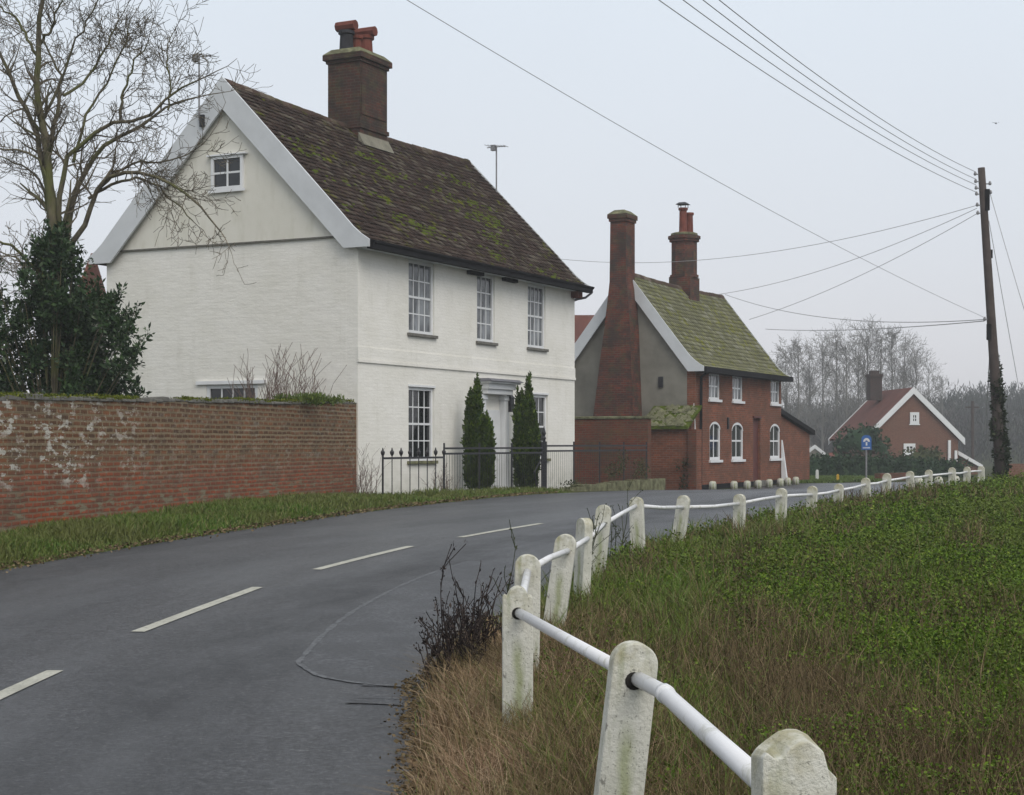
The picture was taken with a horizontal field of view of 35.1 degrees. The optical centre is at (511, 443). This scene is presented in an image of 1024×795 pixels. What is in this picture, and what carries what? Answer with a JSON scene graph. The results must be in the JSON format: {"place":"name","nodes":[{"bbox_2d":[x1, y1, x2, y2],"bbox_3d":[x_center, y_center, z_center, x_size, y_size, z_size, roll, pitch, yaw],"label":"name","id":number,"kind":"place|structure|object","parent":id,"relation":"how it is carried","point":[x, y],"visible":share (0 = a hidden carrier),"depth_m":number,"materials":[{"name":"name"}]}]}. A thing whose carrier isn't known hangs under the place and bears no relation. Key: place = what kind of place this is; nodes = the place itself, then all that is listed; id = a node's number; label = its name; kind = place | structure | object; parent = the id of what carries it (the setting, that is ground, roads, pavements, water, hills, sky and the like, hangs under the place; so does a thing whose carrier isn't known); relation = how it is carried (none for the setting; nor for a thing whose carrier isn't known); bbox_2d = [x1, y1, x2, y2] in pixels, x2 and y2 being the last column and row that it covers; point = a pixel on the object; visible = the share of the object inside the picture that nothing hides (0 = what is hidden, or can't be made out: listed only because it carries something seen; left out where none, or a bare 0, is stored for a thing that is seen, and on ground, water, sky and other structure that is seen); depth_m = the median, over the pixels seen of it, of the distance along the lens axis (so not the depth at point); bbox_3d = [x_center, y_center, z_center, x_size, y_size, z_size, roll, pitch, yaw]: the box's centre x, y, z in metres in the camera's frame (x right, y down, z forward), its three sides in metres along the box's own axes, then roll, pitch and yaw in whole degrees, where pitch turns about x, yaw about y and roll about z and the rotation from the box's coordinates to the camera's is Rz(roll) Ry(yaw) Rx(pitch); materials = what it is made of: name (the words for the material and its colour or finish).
{"place":"outdoors","nodes":[
{"label":"outdoors","id":0,"kind":"place"},
{"bbox_2d":[0,481,961,794],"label":"road","id":1,"kind":"structure","parent":0,"point":[272,659],"depth_m":12.58,"materials":[{"name":"asphalt"}]},
{"bbox_2d":[0,491,557,572],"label":"leaf litter","id":2,"kind":"object","parent":1,"relation":"on","point":[73,553],"visible":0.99,"depth_m":23.97,"materials":[{"name":"plant"}]},
{"bbox_2d":[379,616,498,794],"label":"leaf litter","id":3,"kind":"object","parent":1,"relation":"on","point":[406,726],"visible":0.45,"depth_m":8.79,"materials":[{"name":"plant"}]},
{"bbox_2d":[709,481,716,489],"bbox_3d":[6.503,1.351,52.500,0.260,0.300,0.247,0,0,0],"label":"bollard","id":4,"kind":"object","parent":1,"relation":"on","point":[712,485],"visible":0.88,"depth_m":52.41,"materials":[{"name":"paint"}]},
{"bbox_2d":[730,481,737,488],"bbox_3d":[7.351,1.375,53.643,0.260,0.300,0.247,0,0,0],"label":"bollard","id":5,"kind":"object","parent":1,"relation":"on","point":[733,484],"visible":0.88,"depth_m":53.55,"materials":[{"name":"paint"}]},
{"bbox_2d":[743,480,750,488],"bbox_3d":[7.956,1.389,54.786,0.260,0.300,0.247,0,0,0],"label":"bollard","id":6,"kind":"object","parent":1,"relation":"on","point":[747,484],"visible":0.88,"depth_m":54.69,"materials":[{"name":"paint"}]},
{"bbox_2d":[754,480,761,488],"bbox_3d":[8.504,1.393,55.928,0.260,0.300,0.247,0,0,0],"label":"bollard","id":7,"kind":"object","parent":1,"relation":"on","point":[758,484],"visible":1,"depth_m":55.83,"materials":[{"name":"paint"}]},
{"bbox_2d":[766,479,772,487],"bbox_3d":[9.067,1.389,57.072,0.260,0.300,0.247,0,0,0],"label":"bollard","id":8,"kind":"object","parent":1,"relation":"on","point":[769,483],"visible":1,"depth_m":56.98,"materials":[{"name":"paint"}]},
{"bbox_2d":[777,478,783,486],"bbox_3d":[9.645,1.384,58.214,0.260,0.300,0.247,0,0,0],"label":"bollard","id":9,"kind":"object","parent":1,"relation":"on","point":[780,482],"visible":1,"depth_m":58.12,"materials":[{"name":"paint"}]},
{"bbox_2d":[0,0,1023,412],"label":"sky","id":10,"kind":"structure","parent":0,"point":[941,73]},
{"bbox_2d":[4,464,1023,794],"bbox_3d":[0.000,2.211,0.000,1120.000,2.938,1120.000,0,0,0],"label":"ground","id":11,"kind":"structure","parent":0,"point":[988,468],"depth_m":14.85,"materials":[{"name":"plant"}]},
{"bbox_2d":[0,216,154,396],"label":"evergreen bush","id":12,"kind":"object","parent":11,"relation":"on","point":[58,314],"visible":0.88,"depth_m":27.76,"materials":[{"name":"green plant"}]},
{"bbox_2d":[74,253,106,391],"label":"outbuilding","id":13,"kind":"structure","parent":11,"relation":"on","point":[94,269],"depth_m":46.14,"materials":[{"name":"tile"}]},
{"bbox_2d":[0,0,272,394],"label":"bare tree","id":14,"kind":"object","parent":11,"relation":"on","point":[51,204],"visible":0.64,"depth_m":28.86,"materials":[{"name":"brown plant"}]},
{"bbox_2d":[0,391,356,532],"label":"garden wall","id":15,"kind":"structure","parent":11,"relation":"on","point":[64,455],"depth_m":25.75,"materials":[{"name":"brick"}]},
{"bbox_2d":[272,391,346,406],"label":"plants","id":16,"kind":"object","parent":15,"relation":"on","point":[313,398],"depth_m":32.13,"materials":[{"name":"green plant"}]},
{"bbox_2d":[227,343,346,404],"bbox_3d":[-4.639,-0.494,34.142,2.530,3.196,3.268,0,0,0],"label":"dry shrub","id":17,"kind":"object","parent":11,"relation":"on","point":[279,385],"visible":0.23,"depth_m":33.80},
{"bbox_2d":[0,485,579,569],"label":"verge grass","id":18,"kind":"structure","parent":11,"relation":"on","point":[28,543],"depth_m":24.21,"materials":[{"name":"plant"}]},
{"bbox_2d":[88,20,594,493],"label":"white house","id":19,"kind":"structure","parent":11,"relation":"on","point":[415,289],"depth_m":37.24,"materials":[{"name":"paint"}]},
{"bbox_2d":[208,154,244,192],"bbox_3d":[-6.404,-6.081,36.474,1.016,0.824,0.081,0,0,27],"label":"casement window","id":20,"kind":"structure","parent":19,"relation":"in","point":[234,180],"depth_m":36.47,"materials":[{"name":"white paint"}]},
{"bbox_2d":[207,384,257,398],"bbox_3d":[-6.291,-0.904,36.555,1.424,0.879,0.080,0,0,27],"label":"casement window","id":21,"kind":"structure","parent":19,"relation":"in","point":[213,391],"depth_m":36.60,"materials":[{"name":"white paint"}]},
{"bbox_2d":[407,258,437,338],"bbox_3d":[-2.112,-3.367,37.476,0.190,1.804,1.335,0,0,27],"label":"sash window","id":22,"kind":"structure","parent":19,"relation":"in","point":[420,272],"depth_m":37.59,"materials":[{"name":"glass"}]},
{"bbox_2d":[407,384,437,463],"bbox_3d":[-2.117,-0.450,37.480,0.200,1.823,1.335,0,0,27],"label":"sash window","id":23,"kind":"structure","parent":19,"relation":"in","point":[420,398],"depth_m":37.59,"materials":[{"name":"white paint"}]},
{"bbox_2d":[476,274,497,345],"bbox_3d":[-0.671,-3.367,40.347,0.190,1.804,1.090,0,0,27],"label":"sash window","id":24,"kind":"structure","parent":19,"relation":"in","point":[484,283],"depth_m":40.44,"materials":[{"name":"glass"}]},
{"bbox_2d":[488,410,499,487],"bbox_3d":[-0.519,0.175,40.520,0.063,2.050,0.940,0,0,27],"label":"door","id":25,"kind":"structure","parent":19,"relation":"in","point":[494,414],"depth_m":40.74,"materials":[{"name":"white paint"}]},
{"bbox_2d":[527,282,548,351],"bbox_3d":[0.634,-3.367,42.944,0.190,1.804,1.216,0,0,27],"label":"sash window","id":26,"kind":"structure","parent":19,"relation":"in","point":[535,291],"depth_m":43.05,"materials":[{"name":"white paint"}]},
{"bbox_2d":[533,392,550,460],"bbox_3d":[0.682,-0.450,43.045,0.200,1.823,1.266,0,0,27],"label":"sash window","id":27,"kind":"structure","parent":19,"relation":"in","point":[540,399],"depth_m":43.37,"materials":[{"name":"white paint"}]},
{"bbox_2d":[347,444,388,494],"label":"scrub plant","id":28,"kind":"object","parent":11,"relation":"on","point":[362,487],"visible":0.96,"depth_m":33.70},
{"bbox_2d":[381,448,445,494],"bbox_3d":[-2.103,0.650,34.882,0.078,1.140,2.704,0,0,27],"label":"spear railing","id":29,"kind":"object","parent":11,"relation":"on","point":[410,453],"visible":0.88,"depth_m":34.85,"materials":[{"name":"black metal"}]},
{"bbox_2d":[423,463,461,490],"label":"scrub plant","id":30,"kind":"object","parent":11,"relation":"on","point":[447,487],"visible":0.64,"depth_m":36.57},
{"bbox_2d":[419,579,465,687],"bbox_3d":[-0.447,1.226,10.390,0.319,0.715,0.427,0,0,0],"label":"dead weed","id":31,"kind":"object","parent":11,"relation":"on","point":[441,632],"visible":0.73,"depth_m":10.37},
{"bbox_2d":[413,602,501,691],"bbox_3d":[-0.269,1.279,10.269,0.658,0.578,0.470,0,0,-33],"label":"dead weed","id":32,"kind":"object","parent":11,"relation":"on","point":[467,634],"visible":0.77,"depth_m":10.22,"materials":[{"name":"plant"}]},
{"bbox_2d":[425,540,511,665],"bbox_3d":[-0.268,1.102,10.661,0.575,0.943,0.376,0,0,-36],"label":"dead weed","id":33,"kind":"object","parent":11,"relation":"on","point":[478,606],"visible":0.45,"depth_m":10.65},
{"bbox_2d":[452,576,497,659],"bbox_3d":[-0.193,1.216,10.823,0.308,0.688,0.487,0,0,35],"label":"dead weed","id":34,"kind":"object","parent":11,"relation":"on","point":[483,629],"visible":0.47,"depth_m":10.72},
{"bbox_2d":[460,372,496,489],"bbox_3d":[-0.804,-0.229,38.629,0.913,2.970,0.639,0,0,0],"label":"cypress shrub","id":35,"kind":"object","parent":11,"relation":"on","point":[477,428],"visible":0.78,"depth_m":38.47,"materials":[{"name":"green plant"}]},
{"bbox_2d":[443,443,542,489],"bbox_3d":[-0.381,0.615,38.308,0.045,1.270,5.079,0,0,27],"label":"plain railing","id":36,"kind":"object","parent":11,"relation":"on","point":[512,453],"visible":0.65,"depth_m":38.47,"materials":[{"name":"black metal"}]},
{"bbox_2d":[493,519,549,595],"bbox_3d":[0.095,1.060,12.524,0.455,0.963,0.325,0,0,27],"label":"dead weed","id":37,"kind":"object","parent":11,"relation":"on","point":[513,537],"visible":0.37,"depth_m":12.50,"materials":[{"name":"brown plant"}]},
{"bbox_2d":[510,372,541,488],"bbox_3d":[0.381,-0.287,40.874,0.855,3.164,0.663,0,0,25],"label":"cypress shrub","id":38,"kind":"object","parent":11,"relation":"on","point":[526,430],"visible":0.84,"depth_m":40.75,"materials":[{"name":"green plant"}]},
{"bbox_2d":[534,427,545,487],"bbox_3d":[0.706,0.450,40.470,0.160,1.800,0.696,0,0,27],"label":"ornate post","id":39,"kind":"object","parent":11,"relation":"on","point":[544,455],"visible":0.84,"depth_m":40.63,"materials":[{"name":"black metal"}]},
{"bbox_2d":[575,315,593,341],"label":"distant cottage","id":40,"kind":"structure","parent":11,"relation":"on","point":[582,322],"depth_m":77.38,"materials":[{"name":"red tile"}]},
{"bbox_2d":[573,503,610,573],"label":"dead weed","id":41,"kind":"object","parent":11,"relation":"on","point":[594,527],"visible":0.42,"depth_m":14.75,"materials":[{"name":"brown plant"}]},
{"bbox_2d":[546,441,646,487],"bbox_3d":[2.370,0.670,43.781,0.042,1.460,6.776,0,0,27],"label":"plain railing","id":42,"kind":"object","parent":11,"relation":"on","point":[599,450],"visible":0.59,"depth_m":43.74,"materials":[{"name":"black metal"}]},
{"bbox_2d":[556,449,664,491],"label":"kerb wall","id":43,"kind":"structure","parent":11,"relation":"on","point":[646,484],"depth_m":44.28,"materials":[{"name":"stone"}]},
{"bbox_2d":[356,600,869,794],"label":"dry grass","id":44,"kind":"structure","parent":11,"relation":"on","point":[450,733],"depth_m":7.86,"materials":[{"name":"plant"}]},
{"bbox_2d":[575,416,652,483],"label":"yard wall","id":45,"kind":"structure","parent":11,"relation":"on","point":[613,430],"depth_m":51.98,"materials":[{"name":"brick"}]},
{"bbox_2d":[610,470,642,562],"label":"dead weed","id":46,"kind":"object","parent":11,"relation":"on","point":[616,533],"visible":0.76,"depth_m":18.00,"materials":[{"name":"brown plant"}]},
{"bbox_2d":[384,487,944,794],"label":"dry grass","id":47,"kind":"structure","parent":11,"relation":"on","point":[543,602],"depth_m":9.98,"materials":[{"name":"plant"}]},
{"bbox_2d":[645,404,701,489],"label":"brick store","id":48,"kind":"structure","parent":11,"relation":"on","point":[676,450],"depth_m":53.15,"materials":[{"name":"brick"}]},
{"bbox_2d":[575,202,792,489],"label":"brick cottage","id":49,"kind":"structure","parent":11,"relation":"on","point":[644,345],"depth_m":55.75,"materials":[{"name":"red brick"}]},
{"bbox_2d":[708,374,722,401],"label":"casement window","id":50,"kind":"structure","parent":49,"relation":"in","point":[713,378],"depth_m":55.80,"materials":[{"name":"white paint"}]},
{"bbox_2d":[709,421,722,462],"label":"arched window","id":51,"kind":"structure","parent":49,"relation":"in","point":[715,427],"depth_m":55.89,"materials":[{"name":"white paint"}]},
{"bbox_2d":[732,376,744,403],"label":"casement window","id":52,"kind":"structure","parent":49,"relation":"in","point":[736,381],"depth_m":57.98,"materials":[{"name":"white paint"}]},
{"bbox_2d":[731,422,745,461],"bbox_3d":[8.045,-0.064,57.880,0.180,1.416,1.437,0,0,27],"label":"arched window","id":53,"kind":"structure","parent":49,"relation":"in","point":[737,427],"depth_m":58.05,"materials":[{"name":"white paint"}]},
{"bbox_2d":[753,418,757,479],"bbox_3d":[8.929,0.199,59.868,0.050,2.302,0.866,0,0,27],"label":"door","id":54,"kind":"structure","parent":49,"relation":"in","point":[755,420],"depth_m":59.99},
{"bbox_2d":[769,424,781,460],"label":"arched window","id":55,"kind":"structure","parent":49,"relation":"in","point":[774,428],"depth_m":61.97,"materials":[{"name":"white paint"}]},
{"bbox_2d":[770,381,781,405],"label":"casement window","id":56,"kind":"structure","parent":49,"relation":"in","point":[774,384],"depth_m":61.97,"materials":[{"name":"white paint"}]},
{"bbox_2d":[502,466,984,794],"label":"post and rail fence","id":57,"kind":"object","parent":11,"relation":"on","point":[788,762],"visible":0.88,"depth_m":5.49,"materials":[{"name":"paint"}]},
{"bbox_2d":[472,478,1023,794],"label":"dead stems","id":58,"kind":"object","parent":11,"relation":"on","point":[841,679],"visible":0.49,"depth_m":7.93,"materials":[{"name":"plant"}]},
{"bbox_2d":[481,477,1023,794],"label":"brown scrub","id":59,"kind":"object","parent":11,"relation":"on","point":[779,530],"visible":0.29,"depth_m":10.95,"materials":[{"name":"plant"}]},
{"bbox_2d":[531,467,1023,794],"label":"field weeds","id":60,"kind":"object","parent":11,"relation":"on","point":[1017,573],"visible":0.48,"depth_m":13.31,"materials":[{"name":"green plant"}]},
{"bbox_2d":[775,353,796,411],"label":"tree","id":61,"kind":"object","parent":11,"relation":"on","point":[784,372],"visible":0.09,"depth_m":179.72,"materials":[{"name":"grey plant"}]},
{"bbox_2d":[770,333,810,418],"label":"tree","id":62,"kind":"object","parent":11,"relation":"on","point":[786,387],"visible":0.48,"depth_m":174.83,"materials":[{"name":"grey plant"}]},
{"bbox_2d":[781,409,814,479],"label":"brick outhouse","id":63,"kind":"structure","parent":11,"relation":"on","point":[796,433],"depth_m":65.03,"materials":[{"name":"brick"}]},
{"bbox_2d":[789,362,820,435],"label":"tree","id":64,"kind":"object","parent":11,"relation":"on","point":[806,408],"visible":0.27,"depth_m":209.96,"materials":[{"name":"grey plant"}]},
{"bbox_2d":[774,334,836,429],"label":"tree","id":65,"kind":"object","parent":11,"relation":"on","point":[798,408],"visible":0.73,"depth_m":159.92,"materials":[{"name":"grey plant"}]},
{"bbox_2d":[782,338,832,445],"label":"tree","id":66,"kind":"object","parent":11,"relation":"on","point":[807,378],"visible":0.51,"depth_m":189.67,"materials":[{"name":"grey plant"}]},
{"bbox_2d":[810,445,833,458],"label":"bungalow","id":67,"kind":"object","parent":11,"relation":"on","point":[814,449],"visible":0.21,"depth_m":125.00,"materials":[{"name":"white paint"}]},
{"bbox_2d":[798,327,848,450],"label":"tree","id":68,"kind":"object","parent":11,"relation":"on","point":[823,352],"visible":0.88,"depth_m":169.94,"materials":[{"name":"grey plant"}]},
{"bbox_2d":[828,363,862,430],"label":"tree","id":69,"kind":"object","parent":11,"relation":"on","point":[844,393],"visible":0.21,"depth_m":214.87,"materials":[{"name":"grey plant"}]},
{"bbox_2d":[816,337,878,425],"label":"tree","id":70,"kind":"object","parent":11,"relation":"on","point":[846,359],"visible":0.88,"depth_m":165.10,"materials":[{"name":"grey plant"}]},
{"bbox_2d":[812,318,885,430],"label":"tree","id":71,"kind":"object","parent":11,"relation":"on","point":[837,417],"visible":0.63,"depth_m":184.86,"materials":[{"name":"grey plant"}]},
{"bbox_2d":[829,325,884,421],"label":"tree","id":72,"kind":"object","parent":11,"relation":"on","point":[855,368],"visible":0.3,"depth_m":189.83,"materials":[{"name":"grey plant"}]},
{"bbox_2d":[830,422,895,458],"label":"dark shrub","id":73,"kind":"object","parent":11,"relation":"on","point":[851,439],"visible":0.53,"depth_m":99.53,"materials":[{"name":"green plant"}]},
{"bbox_2d":[843,318,888,408],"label":"tree","id":74,"kind":"object","parent":11,"relation":"on","point":[866,352],"visible":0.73,"depth_m":174.79,"materials":[{"name":"grey plant"}]},
{"bbox_2d":[861,435,870,477],"bbox_3d":[13.569,0.782,62.029,0.380,2.236,0.093,0,0,0],"label":"village sign","id":75,"kind":"object","parent":11,"relation":"on","point":[865,442],"visible":0.94,"depth_m":61.99,"materials":[{"name":"metal"}]},
{"bbox_2d":[843,314,917,412],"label":"tree","id":76,"kind":"object","parent":11,"relation":"on","point":[880,372],"visible":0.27,"depth_m":185.02,"materials":[{"name":"grey plant"}]},
{"bbox_2d":[875,472,906,479],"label":"boundary wall","id":77,"kind":"structure","parent":11,"relation":"on","point":[893,475],"depth_m":72.76,"materials":[{"name":"brick"}]},
{"bbox_2d":[868,320,914,389],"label":"tree","id":78,"kind":"object","parent":11,"relation":"on","point":[893,335],"visible":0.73,"depth_m":174.45,"materials":[{"name":"grey plant"}]},
{"bbox_2d":[810,451,973,476],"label":"clipped hedge","id":79,"kind":"object","parent":11,"relation":"on","point":[828,464],"visible":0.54,"depth_m":87.48,"materials":[{"name":"green plant"}]},
{"bbox_2d":[828,371,982,473],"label":"brick house","id":80,"kind":"structure","parent":11,"relation":"on","point":[909,418],"depth_m":110.08,"materials":[{"name":"red brick"}]},
{"bbox_2d":[903,444,914,455],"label":"casement window","id":81,"kind":"structure","parent":80,"relation":"in","point":[910,446],"depth_m":109.91,"materials":[{"name":"white paint"}]},
{"bbox_2d":[909,412,919,424],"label":"casement window","id":82,"kind":"structure","parent":80,"relation":"in","point":[914,416],"depth_m":109.91,"materials":[{"name":"white paint"}]},
{"bbox_2d":[883,330,944,400],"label":"tree","id":83,"kind":"object","parent":11,"relation":"on","point":[904,365],"visible":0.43,"depth_m":189.68,"materials":[{"name":"grey plant"}]},
{"bbox_2d":[896,341,939,411],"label":"tree","id":84,"kind":"object","parent":11,"relation":"on","point":[913,362],"visible":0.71,"depth_m":179.84,"materials":[{"name":"grey plant"}]},
{"bbox_2d":[891,445,946,460],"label":"olive shrub","id":85,"kind":"object","parent":11,"relation":"on","point":[923,452],"visible":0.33,"depth_m":95.65,"materials":[{"name":"green plant"}]},
{"bbox_2d":[911,351,947,413],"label":"tree","id":86,"kind":"object","parent":11,"relation":"on","point":[929,369],"visible":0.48,"depth_m":199.86,"materials":[{"name":"grey plant"}]},
{"bbox_2d":[929,375,959,430],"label":"tree","id":87,"kind":"object","parent":11,"relation":"on","point":[943,387],"visible":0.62,"depth_m":209.92,"materials":[{"name":"grey plant"}]},
{"bbox_2d":[966,401,978,459],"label":"distant pole","id":88,"kind":"object","parent":11,"relation":"on","point":[972,407],"visible":0.79,"depth_m":119.92,"materials":[{"name":"grey wood"}]},
{"bbox_2d":[974,167,1012,478],"bbox_3d":[13.710,-3.146,45.938,1.074,9.403,0.674,0,0,-29],"label":"telegraph pole","id":89,"kind":"object","parent":11,"relation":"on","point":[1000,440],"visible":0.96,"depth_m":45.90,"materials":[{"name":"brown wood"}]},
{"bbox_2d":[407,0,984,317],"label":"overhead cable","id":90,"kind":"object","parent":89,"relation":"attached to","point":[659,148],"visible":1,"depth_m":29.82,"materials":[{"name":"metal"}]},
{"bbox_2d":[563,205,975,262],"bbox_3d":[7.341,-6.983,56.000,0.017,1.230,23.180,0,0,-30],"label":"overhead cable","id":91,"kind":"object","parent":89,"relation":"attached to","point":[785,249],"visible":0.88,"depth_m":53.12,"materials":[{"name":"metal"}]},
{"bbox_2d":[659,0,974,191],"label":"overhead cable","id":92,"kind":"object","parent":89,"relation":"attached to","point":[799,94],"visible":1,"depth_m":31.70,"materials":[{"name":"metal"}]},
{"bbox_2d":[683,0,975,184],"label":"overhead cable","id":93,"kind":"object","parent":89,"relation":"attached to","point":[811,90],"visible":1,"depth_m":31.70,"materials":[{"name":"metal"}]},
{"bbox_2d":[703,0,974,178],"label":"overhead cable","id":94,"kind":"object","parent":89,"relation":"attached to","point":[821,87],"visible":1,"depth_m":31.76,"materials":[{"name":"metal"}]},
{"bbox_2d":[719,0,974,171],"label":"overhead cable","id":95,"kind":"object","parent":89,"relation":"attached to","point":[832,85],"visible":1,"depth_m":31.96,"materials":[{"name":"metal"}]},
{"bbox_2d":[718,208,976,294],"bbox_3d":[10.604,-6.228,54.499,0.017,0.943,17.779,0,0,-17],"label":"overhead cable","id":96,"kind":"object","parent":89,"relation":"attached to","point":[856,258],"visible":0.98,"depth_m":52.65,"materials":[{"name":"metal"}]},
{"bbox_2d":[725,294,982,322],"bbox_3d":[11.640,-5.226,60.501,0.023,3.409,29.218,0,0,-7],"label":"overhead cable","id":97,"kind":"object","parent":89,"relation":"attached to","point":[860,320],"visible":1,"depth_m":56.34,"materials":[{"name":"metal"}]},
{"bbox_2d":[749,214,975,319],"bbox_3d":[11.005,-5.576,52.999,0.017,1.952,14.683,0,0,-18],"label":"overhead cable","id":98,"kind":"object","parent":89,"relation":"attached to","point":[876,267],"visible":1,"depth_m":50.97,"materials":[{"name":"metal"}]},
{"bbox_2d":[769,321,982,330],"bbox_3d":[12.970,-4.582,63.000,0.026,2.207,34.013,0,0,-1],"label":"overhead cable","id":99,"kind":"object","parent":89,"relation":"attached to","point":[882,328],"visible":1,"depth_m":56.96,"materials":[{"name":"metal"}]},
{"bbox_2d":[989,222,1022,409],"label":"overhead cable","id":100,"kind":"object","parent":89,"relation":"attached to","point":[1005,314],"visible":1,"depth_m":47.85,"materials":[{"name":"metal"}]},
{"bbox_2d":[990,194,1023,307],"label":"overhead cable","id":101,"kind":"object","parent":89,"relation":"attached to","point":[1007,252],"visible":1,"depth_m":44.43,"materials":[{"name":"metal"}]},
{"bbox_2d":[1008,464,1023,476],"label":"boundary wall","id":102,"kind":"structure","parent":11,"relation":"on","point":[1017,468],"depth_m":75.20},
{"bbox_2d":[791,475,897,482],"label":"lawn","id":103,"kind":"structure","parent":0,"point":[833,479],"depth_m":68.61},
{"bbox_2d":[810,419,1023,464],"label":"wooded hill","id":104,"kind":"structure","parent":0,"point":[1012,462],"depth_m":232.00,"materials":[{"name":"plant"}]},
{"bbox_2d":[781,380,1023,465],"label":"woodland","id":105,"kind":"object","parent":104,"relation":"on","point":[961,421],"visible":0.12,"depth_m":236.61,"materials":[{"name":"plant"}]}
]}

